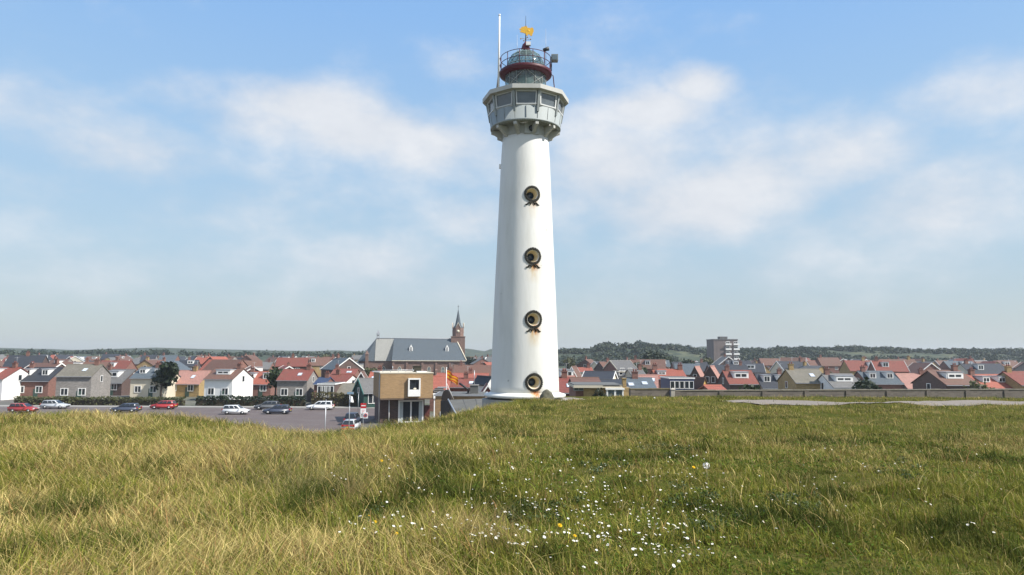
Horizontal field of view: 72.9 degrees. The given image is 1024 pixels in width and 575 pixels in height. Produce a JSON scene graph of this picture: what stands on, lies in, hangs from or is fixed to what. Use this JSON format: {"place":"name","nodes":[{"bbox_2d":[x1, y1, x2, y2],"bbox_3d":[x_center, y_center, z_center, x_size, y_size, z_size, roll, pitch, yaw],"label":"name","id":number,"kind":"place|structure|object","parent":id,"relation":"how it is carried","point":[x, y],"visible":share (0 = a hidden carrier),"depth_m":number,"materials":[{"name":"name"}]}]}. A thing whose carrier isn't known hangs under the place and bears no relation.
{"place":"outdoors","nodes":[
{"label":"outdoors","id":0,"kind":"place"},
{"bbox_2d":[0,407,374,434],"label":"street","id":1,"kind":"structure","parent":0,"point":[314,418],"depth_m":110.83,"materials":[{"name":"grey asphalt"}]},
{"bbox_2d":[7,403,39,412],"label":"parked car","id":2,"kind":"object","parent":1,"relation":"on","point":[14,407],"visible":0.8,"depth_m":113.83,"materials":[{"name":"red paint"}]},
{"bbox_2d":[39,400,70,408],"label":"parked car","id":3,"kind":"object","parent":1,"relation":"on","point":[58,404],"visible":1,"depth_m":121.59,"materials":[{"name":"silver metal"}]},
{"bbox_2d":[110,403,141,412],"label":"parked car","id":4,"kind":"object","parent":1,"relation":"on","point":[130,407],"visible":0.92,"depth_m":114.82,"materials":[{"name":"blue paint"}]},
{"bbox_2d":[149,400,177,408],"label":"parked car","id":5,"kind":"object","parent":1,"relation":"on","point":[169,404],"visible":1,"depth_m":121.67,"materials":[{"name":"red paint"}]},
{"bbox_2d":[0,406,374,408],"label":"kerb","id":6,"kind":"structure","parent":1,"relation":"on","point":[195,407],"depth_m":125.47,"materials":[{"name":"concrete"}]},
{"bbox_2d":[221,405,249,414],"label":"parked car","id":7,"kind":"object","parent":1,"relation":"on","point":[229,409],"visible":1,"depth_m":111.80,"materials":[{"name":"white paint"}]},
{"bbox_2d":[254,401,279,409],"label":"parked car","id":8,"kind":"object","parent":1,"relation":"on","point":[266,404],"visible":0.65,"depth_m":121.55,"materials":[{"name":"paint"}]},
{"bbox_2d":[262,404,291,413],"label":"parked car","id":9,"kind":"object","parent":1,"relation":"on","point":[283,408],"visible":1,"depth_m":112.84,"materials":[{"name":"blue paint"}]},
{"bbox_2d":[306,401,334,409],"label":"parked car","id":10,"kind":"object","parent":1,"relation":"on","point":[321,405],"visible":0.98,"depth_m":121.57,"materials":[{"name":"white paint"}]},
{"bbox_2d":[341,419,360,429],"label":"parked car","id":11,"kind":"object","parent":1,"relation":"on","point":[355,423],"visible":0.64,"depth_m":88.04,"materials":[{"name":"silver metal"}]},
{"bbox_2d":[0,405,374,407],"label":"pavement","id":12,"kind":"structure","parent":0,"point":[184,406],"depth_m":127.15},
{"bbox_2d":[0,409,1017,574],"bbox_3d":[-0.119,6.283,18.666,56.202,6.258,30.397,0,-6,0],"label":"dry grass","id":13,"kind":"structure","parent":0,"point":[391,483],"depth_m":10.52,"materials":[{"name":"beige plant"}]},
{"bbox_2d":[0,345,1021,367],"bbox_3d":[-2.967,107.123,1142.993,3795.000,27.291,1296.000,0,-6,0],"label":"hills","id":14,"kind":"structure","parent":0,"point":[685,355],"depth_m":664.86,"materials":[{"name":"green plant"}]},
{"bbox_2d":[0,340,1023,365],"bbox_3d":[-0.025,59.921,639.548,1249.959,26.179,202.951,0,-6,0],"label":"woods","id":15,"kind":"object","parent":14,"relation":"on","point":[823,351],"visible":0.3,"depth_m":646.53,"materials":[{"name":"green plant"}]},
{"bbox_2d":[0,368,1023,574],"bbox_3d":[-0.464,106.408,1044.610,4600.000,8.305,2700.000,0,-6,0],"label":"ground","id":16,"kind":"structure","parent":0,"point":[705,524],"depth_m":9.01,"materials":[{"name":"green plant"}]},
{"bbox_2d":[0,357,28,399],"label":"house","id":17,"kind":"structure","parent":16,"relation":"on","point":[13,376],"depth_m":146.71,"materials":[{"name":"white paint"}]},
{"bbox_2d":[2,351,48,367],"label":"house","id":18,"kind":"structure","parent":16,"relation":"on","point":[23,361],"depth_m":216.69,"materials":[{"name":"grey brick"}]},
{"bbox_2d":[20,361,62,398],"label":"house","id":19,"kind":"structure","parent":16,"relation":"on","point":[39,381],"depth_m":149.17,"materials":[{"name":"red brick"}]},
{"bbox_2d":[25,358,65,367],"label":"house","id":20,"kind":"structure","parent":16,"relation":"on","point":[57,363],"depth_m":177.58,"materials":[{"name":"tile"}]},
{"bbox_2d":[55,354,112,399],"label":"house","id":21,"kind":"structure","parent":16,"relation":"on","point":[84,380],"depth_m":141.40,"materials":[{"name":"grey paint"}]},
{"bbox_2d":[13,396,185,405],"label":"hedge","id":22,"kind":"object","parent":16,"relation":"on","point":[98,400],"visible":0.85,"depth_m":130.05,"materials":[{"name":"green plant"}]},
{"bbox_2d":[101,357,137,369],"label":"house","id":23,"kind":"structure","parent":16,"relation":"on","point":[116,363],"depth_m":243.08,"materials":[{"name":"red tile"}]},
{"bbox_2d":[107,360,136,395],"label":"house","id":24,"kind":"structure","parent":16,"relation":"on","point":[120,383],"depth_m":162.68,"materials":[{"name":"brown brick"}]},
{"bbox_2d":[136,356,161,368],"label":"house","id":25,"kind":"structure","parent":16,"relation":"on","point":[147,362],"depth_m":255.28,"materials":[{"name":"yellow brick"}]},
{"bbox_2d":[129,361,180,397],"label":"house","id":26,"kind":"structure","parent":16,"relation":"on","point":[141,381],"depth_m":151.70,"materials":[{"name":"white stone"}]},
{"bbox_2d":[150,361,178,396],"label":"tree","id":27,"kind":"object","parent":16,"relation":"on","point":[167,374],"visible":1,"depth_m":150.42,"materials":[{"name":"green plant"}]},
{"bbox_2d":[179,357,200,369],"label":"house","id":28,"kind":"structure","parent":16,"relation":"on","point":[189,363],"depth_m":287.87,"materials":[{"name":"grey tile"}]},
{"bbox_2d":[175,361,211,396],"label":"house","id":29,"kind":"structure","parent":16,"relation":"on","point":[189,383],"depth_m":158.46,"materials":[{"name":"yellow brick"}]},
{"bbox_2d":[202,359,248,370],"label":"house","id":30,"kind":"structure","parent":16,"relation":"on","point":[213,364],"depth_m":199.61,"materials":[{"name":"tile"}]},
{"bbox_2d":[203,362,254,399],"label":"house","id":31,"kind":"structure","parent":16,"relation":"on","point":[238,380],"depth_m":145.30,"materials":[{"name":"white paint"}]},
{"bbox_2d":[195,395,306,405],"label":"hedge","id":32,"kind":"object","parent":16,"relation":"on","point":[221,401],"visible":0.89,"depth_m":130.06,"materials":[{"name":"green plant"}]},
{"bbox_2d":[248,362,276,396],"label":"house","id":33,"kind":"structure","parent":16,"relation":"on","point":[260,386],"depth_m":159.13,"materials":[{"name":"red tile"}]},
{"bbox_2d":[264,366,282,397],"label":"tree","id":34,"kind":"object","parent":16,"relation":"on","point":[273,375],"visible":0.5,"depth_m":147.49,"materials":[{"name":"green plant"}]},
{"bbox_2d":[275,354,308,368],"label":"house","id":35,"kind":"structure","parent":16,"relation":"on","point":[298,363],"depth_m":236.38,"materials":[{"name":"red tile"}]},
{"bbox_2d":[186,420,399,496],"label":"marram grass","id":36,"kind":"structure","parent":16,"relation":"on","point":[300,463],"depth_m":11.27,"materials":[{"name":"plant"}]},
{"bbox_2d":[276,363,318,401],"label":"house","id":37,"kind":"structure","parent":16,"relation":"on","point":[295,382],"depth_m":143.00,"materials":[{"name":"grey brick"}]},
{"bbox_2d":[305,357,329,376],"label":"house","id":38,"kind":"structure","parent":16,"relation":"on","point":[317,363],"depth_m":294.26,"materials":[{"name":"yellow brick"}]},
{"bbox_2d":[313,371,334,396],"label":"house","id":39,"kind":"structure","parent":16,"relation":"on","point":[327,378],"depth_m":143.43,"materials":[{"name":"blue tile"}]},
{"bbox_2d":[317,382,345,397],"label":"house","id":40,"kind":"structure","parent":16,"relation":"on","point":[328,386],"depth_m":131.73,"materials":[{"name":"paint"}]},
{"bbox_2d":[310,391,356,406],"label":"hedge","id":41,"kind":"object","parent":16,"relation":"on","point":[340,401],"visible":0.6,"depth_m":129.50,"materials":[{"name":"green plant"}]},
{"bbox_2d":[320,353,363,376],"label":"house","id":42,"kind":"structure","parent":16,"relation":"on","point":[349,362],"depth_m":203.13,"materials":[{"name":"grey brick"}]},
{"bbox_2d":[330,368,356,382],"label":"house","id":43,"kind":"structure","parent":16,"relation":"on","point":[338,376],"depth_m":150.17,"materials":[{"name":"red tile"}]},
{"bbox_2d":[330,360,359,376],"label":"house","id":44,"kind":"structure","parent":16,"relation":"on","point":[356,372],"depth_m":180.12,"materials":[{"name":"red tile"}]},
{"bbox_2d":[336,383,354,397],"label":"house","id":45,"kind":"structure","parent":16,"relation":"on","point":[344,388],"depth_m":134.92,"materials":[{"name":"grey brick"}]},
{"bbox_2d":[352,378,374,407],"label":"house","id":46,"kind":"structure","parent":16,"relation":"on","point":[363,387],"depth_m":127.62,"materials":[{"name":"green wood"}]},
{"bbox_2d":[372,366,435,423],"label":"box house","id":47,"kind":"structure","parent":16,"relation":"on","point":[398,394],"depth_m":99.77,"materials":[{"name":"beige brick"}]},
{"bbox_2d":[398,400,423,422],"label":"sliding door","id":48,"kind":"structure","parent":47,"relation":"in","point":[407,409],"depth_m":100.54,"materials":[{"name":"white paint"}]},
{"bbox_2d":[357,305,466,375],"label":"church","id":49,"kind":"structure","parent":16,"relation":"on","point":[437,355],"depth_m":293.32,"materials":[{"name":"brick"}]},
{"bbox_2d":[312,424,541,554],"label":"dry grass","id":50,"kind":"structure","parent":16,"relation":"on","point":[460,515],"depth_m":7.05,"materials":[{"name":"plant"}]},
{"bbox_2d":[430,376,451,410],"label":"house","id":51,"kind":"structure","parent":16,"relation":"on","point":[439,381],"depth_m":122.58,"materials":[{"name":"red brick"}]},
{"bbox_2d":[440,389,451,416],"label":"small building","id":52,"kind":"structure","parent":16,"relation":"on","point":[445,404],"depth_m":78.48,"materials":[{"name":"brown metal"}]},
{"bbox_2d":[434,391,487,417],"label":"house","id":53,"kind":"structure","parent":16,"relation":"on","point":[456,395],"depth_m":81.13,"materials":[{"name":"beige brick"}]},
{"bbox_2d":[436,367,488,377],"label":"house","id":54,"kind":"structure","parent":16,"relation":"on","point":[461,375],"depth_m":160.36,"materials":[{"name":"red brick"}]},
{"bbox_2d":[450,371,475,391],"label":"house","id":55,"kind":"structure","parent":16,"relation":"on","point":[466,381],"depth_m":126.22,"materials":[{"name":"red tile"}]},
{"bbox_2d":[448,399,481,413],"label":"concrete outbuilding","id":56,"kind":"structure","parent":16,"relation":"on","point":[460,404],"depth_m":64.83,"materials":[{"name":"concrete"}]},
{"bbox_2d":[453,360,491,375],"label":"house","id":57,"kind":"structure","parent":16,"relation":"on","point":[460,368],"depth_m":207.75,"materials":[{"name":"red tile"}]},
{"bbox_2d":[473,375,490,391],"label":"house","id":58,"kind":"structure","parent":16,"relation":"on","point":[481,380],"depth_m":118.94,"materials":[{"name":"grey tile"}]},
{"bbox_2d":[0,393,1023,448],"bbox_3d":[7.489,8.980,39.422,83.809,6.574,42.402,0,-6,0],"label":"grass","id":59,"kind":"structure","parent":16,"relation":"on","point":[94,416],"depth_m":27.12,"materials":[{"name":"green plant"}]},
{"bbox_2d":[2,433,1023,574],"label":"turf leaves","id":60,"kind":"object","parent":16,"relation":"on","point":[739,536],"visible":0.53,"depth_m":9.47,"materials":[{"name":"green plant"}]},
{"bbox_2d":[482,397,565,406],"bbox_3d":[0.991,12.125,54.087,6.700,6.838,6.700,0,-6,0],"label":"terrace","id":61,"kind":"structure","parent":16,"relation":"on","point":[487,400],"depth_m":52.71,"materials":[{"name":"concrete"}]},
{"bbox_2d":[483,14,568,400],"bbox_3d":[1.071,-6.268,55.858,7.041,32.639,6.696,0,-6,0],"label":"lighthouse","id":62,"kind":"object","parent":61,"relation":"on","point":[525,107],"visible":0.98,"depth_m":53.79,"materials":[{"name":"white metal"}]},
{"bbox_2d":[495,91,512,109],"bbox_3d":[-0.583,-14.661,54.329,1.672,1.199,0.273,-4,-7,36],"label":"gallery window","id":63,"kind":"structure","parent":62,"relation":"in","point":[505,99],"depth_m":54.33,"materials":[{"name":"grey glass"}]},
{"bbox_2d":[516,90,536,105],"bbox_3d":[1.108,-14.706,53.782,1.672,1.199,0.273,0,-6,0],"label":"gallery window","id":64,"kind":"structure","parent":62,"relation":"in","point":[523,97],"depth_m":53.79,"materials":[{"name":"grey glass"}]},
{"bbox_2d":[524,185,539,204],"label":"wreath window","id":65,"kind":"structure","parent":62,"relation":"in","point":[531,194],"depth_m":53.99,"materials":[{"name":"grey metal"}]},
{"bbox_2d":[524,247,540,267],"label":"wreath window","id":66,"kind":"structure","parent":62,"relation":"in","point":[530,256],"depth_m":53.34,"materials":[{"name":"grey metal"}]},
{"bbox_2d":[525,310,541,331],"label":"wreath window","id":67,"kind":"structure","parent":62,"relation":"in","point":[533,319],"depth_m":52.68,"materials":[{"name":"brown metal"}]},
{"bbox_2d":[525,373,542,391],"bbox_3d":[1.575,7.150,52.303,1.432,1.413,0.875,2,-6,-14],"label":"wreath window","id":68,"kind":"structure","parent":62,"relation":"in","point":[533,382],"depth_m":52.10,"materials":[{"name":"brown metal"}]},
{"bbox_2d":[539,90,556,109],"bbox_3d":[2.798,-14.646,54.329,1.672,1.199,0.273,4,-7,-36],"label":"gallery window","id":69,"kind":"structure","parent":62,"relation":"in","point":[549,100],"depth_m":54.33,"materials":[{"name":"white glass"}]},
{"bbox_2d":[559,363,569,395],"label":"house","id":70,"kind":"structure","parent":16,"relation":"on","point":[563,383],"depth_m":105.60,"materials":[{"name":"red tile"}]},
{"bbox_2d":[568,377,600,395],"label":"house","id":71,"kind":"structure","parent":16,"relation":"on","point":[584,379],"depth_m":93.83,"materials":[{"name":"tile"}]},
{"bbox_2d":[568,378,628,396],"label":"bungalow","id":72,"kind":"object","parent":16,"relation":"on","point":[587,388],"visible":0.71,"depth_m":75.29,"materials":[{"name":"yellow brick"}]},
{"bbox_2d":[582,371,617,378],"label":"house","id":73,"kind":"structure","parent":16,"relation":"on","point":[606,374],"depth_m":131.75,"materials":[{"name":"grey tile"}]},
{"bbox_2d":[603,360,637,370],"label":"house","id":74,"kind":"structure","parent":16,"relation":"on","point":[614,365],"depth_m":213.74,"materials":[{"name":"grey brick"}]},
{"bbox_2d":[623,363,656,387],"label":"house","id":75,"kind":"structure","parent":16,"relation":"on","point":[634,381],"depth_m":101.34,"materials":[{"name":"grey tile"}]},
{"bbox_2d":[630,356,665,373],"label":"house","id":76,"kind":"structure","parent":16,"relation":"on","point":[648,363],"depth_m":246.49,"materials":[{"name":"red brick"}]},
{"bbox_2d":[629,388,669,396],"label":"garden wall","id":77,"kind":"structure","parent":16,"relation":"on","point":[658,392],"depth_m":59.68,"materials":[{"name":"brick"}]},
{"bbox_2d":[640,350,664,358],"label":"tree","id":78,"kind":"object","parent":16,"relation":"on","point":[653,355],"visible":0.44,"depth_m":295.80,"materials":[{"name":"green plant"}]},
{"bbox_2d":[650,362,686,387],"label":"house","id":79,"kind":"structure","parent":16,"relation":"on","point":[678,371],"depth_m":136.58,"materials":[{"name":"red tile"}]},
{"bbox_2d":[332,438,1004,563],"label":"daisies","id":80,"kind":"object","parent":16,"relation":"on","point":[620,506],"visible":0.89,"depth_m":7.13,"materials":[{"name":"white plant"}]},
{"bbox_2d":[659,376,694,389],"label":"house","id":81,"kind":"structure","parent":16,"relation":"on","point":[680,382],"depth_m":115.01,"materials":[{"name":"blue paint"}]},
{"bbox_2d":[674,363,699,376],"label":"house","id":82,"kind":"structure","parent":16,"relation":"on","point":[687,369],"depth_m":235.41,"materials":[{"name":"grey brick"}]},
{"bbox_2d":[689,376,707,389],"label":"house","id":83,"kind":"structure","parent":16,"relation":"on","point":[699,382],"depth_m":117.81,"materials":[{"name":"grey tile"}]},
{"bbox_2d":[703,365,719,383],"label":"house","id":84,"kind":"structure","parent":16,"relation":"on","point":[712,374],"depth_m":159.18,"materials":[{"name":"brown brick"}]},
{"bbox_2d":[698,384,726,389],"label":"house","id":85,"kind":"structure","parent":16,"relation":"on","point":[712,386],"depth_m":85.13,"materials":[{"name":"red brick"}]},
{"bbox_2d":[706,337,739,361],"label":"apartment block","id":86,"kind":"structure","parent":16,"relation":"on","point":[719,347],"depth_m":429.50,"materials":[{"name":"grey concrete"}]},
{"bbox_2d":[704,360,748,374],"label":"house","id":87,"kind":"structure","parent":16,"relation":"on","point":[720,368],"depth_m":212.21,"materials":[{"name":"grey tile"}]},
{"bbox_2d":[716,360,758,389],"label":"house","id":88,"kind":"structure","parent":16,"relation":"on","point":[728,379],"depth_m":145.43,"materials":[{"name":"red tile"}]},
{"bbox_2d":[742,363,765,373],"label":"house","id":89,"kind":"structure","parent":16,"relation":"on","point":[757,367],"depth_m":250.96,"materials":[{"name":"grey tile"}]},
{"bbox_2d":[754,367,781,389],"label":"house","id":90,"kind":"structure","parent":16,"relation":"on","point":[766,381],"depth_m":144.57,"materials":[{"name":"black tile"}]},
{"bbox_2d":[757,358,779,368],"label":"house","id":91,"kind":"structure","parent":16,"relation":"on","point":[768,362],"depth_m":331.06,"materials":[{"name":"brown tile"}]},
{"bbox_2d":[769,357,808,372],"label":"house","id":92,"kind":"structure","parent":16,"relation":"on","point":[782,365],"depth_m":226.95,"materials":[{"name":"black tile"}]},
{"bbox_2d":[776,357,821,389],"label":"house","id":93,"kind":"structure","parent":16,"relation":"on","point":[791,377],"depth_m":128.20,"materials":[{"name":"yellow brick"}]},
{"bbox_2d":[815,355,841,372],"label":"house","id":94,"kind":"structure","parent":16,"relation":"on","point":[833,364],"depth_m":310.58,"materials":[{"name":"red tile"}]},
{"bbox_2d":[817,366,857,388],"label":"house","id":95,"kind":"structure","parent":16,"relation":"on","point":[826,378],"depth_m":122.10,"materials":[{"name":"grey tile"}]},
{"bbox_2d":[675,389,1023,397],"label":"garden wall","id":96,"kind":"structure","parent":16,"relation":"on","point":[975,393],"depth_m":62.48,"materials":[{"name":"brick"}]},
{"bbox_2d":[838,356,881,374],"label":"house","id":97,"kind":"structure","parent":16,"relation":"on","point":[851,366],"depth_m":238.71,"materials":[{"name":"tile"}]},
{"bbox_2d":[851,376,881,388],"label":"tree","id":98,"kind":"object","parent":16,"relation":"on","point":[866,383],"visible":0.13,"depth_m":101.65,"materials":[{"name":"green plant"}]},
{"bbox_2d":[854,365,904,388],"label":"house","id":99,"kind":"structure","parent":16,"relation":"on","point":[887,379],"depth_m":148.34,"materials":[{"name":"grey tile"}]},
{"bbox_2d":[867,356,909,373],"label":"house","id":100,"kind":"structure","parent":16,"relation":"on","point":[893,366],"depth_m":208.90,"materials":[{"name":"red tile"}]},
{"bbox_2d":[895,367,923,388],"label":"house","id":101,"kind":"structure","parent":16,"relation":"on","point":[906,379],"depth_m":148.48,"materials":[{"name":"red brick"}]},
{"bbox_2d":[908,363,940,372],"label":"house","id":102,"kind":"structure","parent":16,"relation":"on","point":[913,367],"depth_m":234.87,"materials":[{"name":"tile"}]},
{"bbox_2d":[910,358,977,388],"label":"house","id":103,"kind":"structure","parent":16,"relation":"on","point":[954,377],"depth_m":120.65,"materials":[{"name":"tile"}]},
{"bbox_2d":[939,361,972,369],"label":"house","id":104,"kind":"structure","parent":16,"relation":"on","point":[944,365],"depth_m":294.82,"materials":[{"name":"grey tile"}]},
{"bbox_2d":[963,379,994,388],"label":"tree","id":105,"kind":"object","parent":16,"relation":"on","point":[972,384],"visible":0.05,"depth_m":106.26,"materials":[{"name":"green plant"}]},
{"bbox_2d":[958,358,1003,373],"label":"house","id":106,"kind":"structure","parent":16,"relation":"on","point":[988,368],"depth_m":189.33,"materials":[{"name":"black tile"}]},
{"bbox_2d":[966,367,1012,388],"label":"house","id":107,"kind":"structure","parent":16,"relation":"on","point":[993,381],"depth_m":123.68,"materials":[{"name":"red tile"}]},
{"bbox_2d":[996,359,1023,388],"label":"house","id":108,"kind":"structure","parent":16,"relation":"on","point":[1014,379],"depth_m":122.88,"materials":[{"name":"yellow brick"}]},
{"bbox_2d":[0,462,1023,574],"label":"grass","id":109,"kind":"structure","parent":0,"point":[88,550],"depth_m":6.86,"materials":[{"name":"green plant"}]},
{"bbox_2d":[0,418,1023,509],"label":"grass","id":110,"kind":"structure","parent":0,"point":[109,443],"depth_m":12.85,"materials":[{"name":"green plant"}]},
{"bbox_2d":[0,0,1023,351],"label":"sky","id":111,"kind":"structure","parent":0,"point":[278,175],"materials":[{"name":"blue"}]},
{"bbox_2d":[728,400,1023,405],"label":"path","id":112,"kind":"structure","parent":0,"point":[933,403],"depth_m":51.48,"materials":[{"name":"grey concrete"}]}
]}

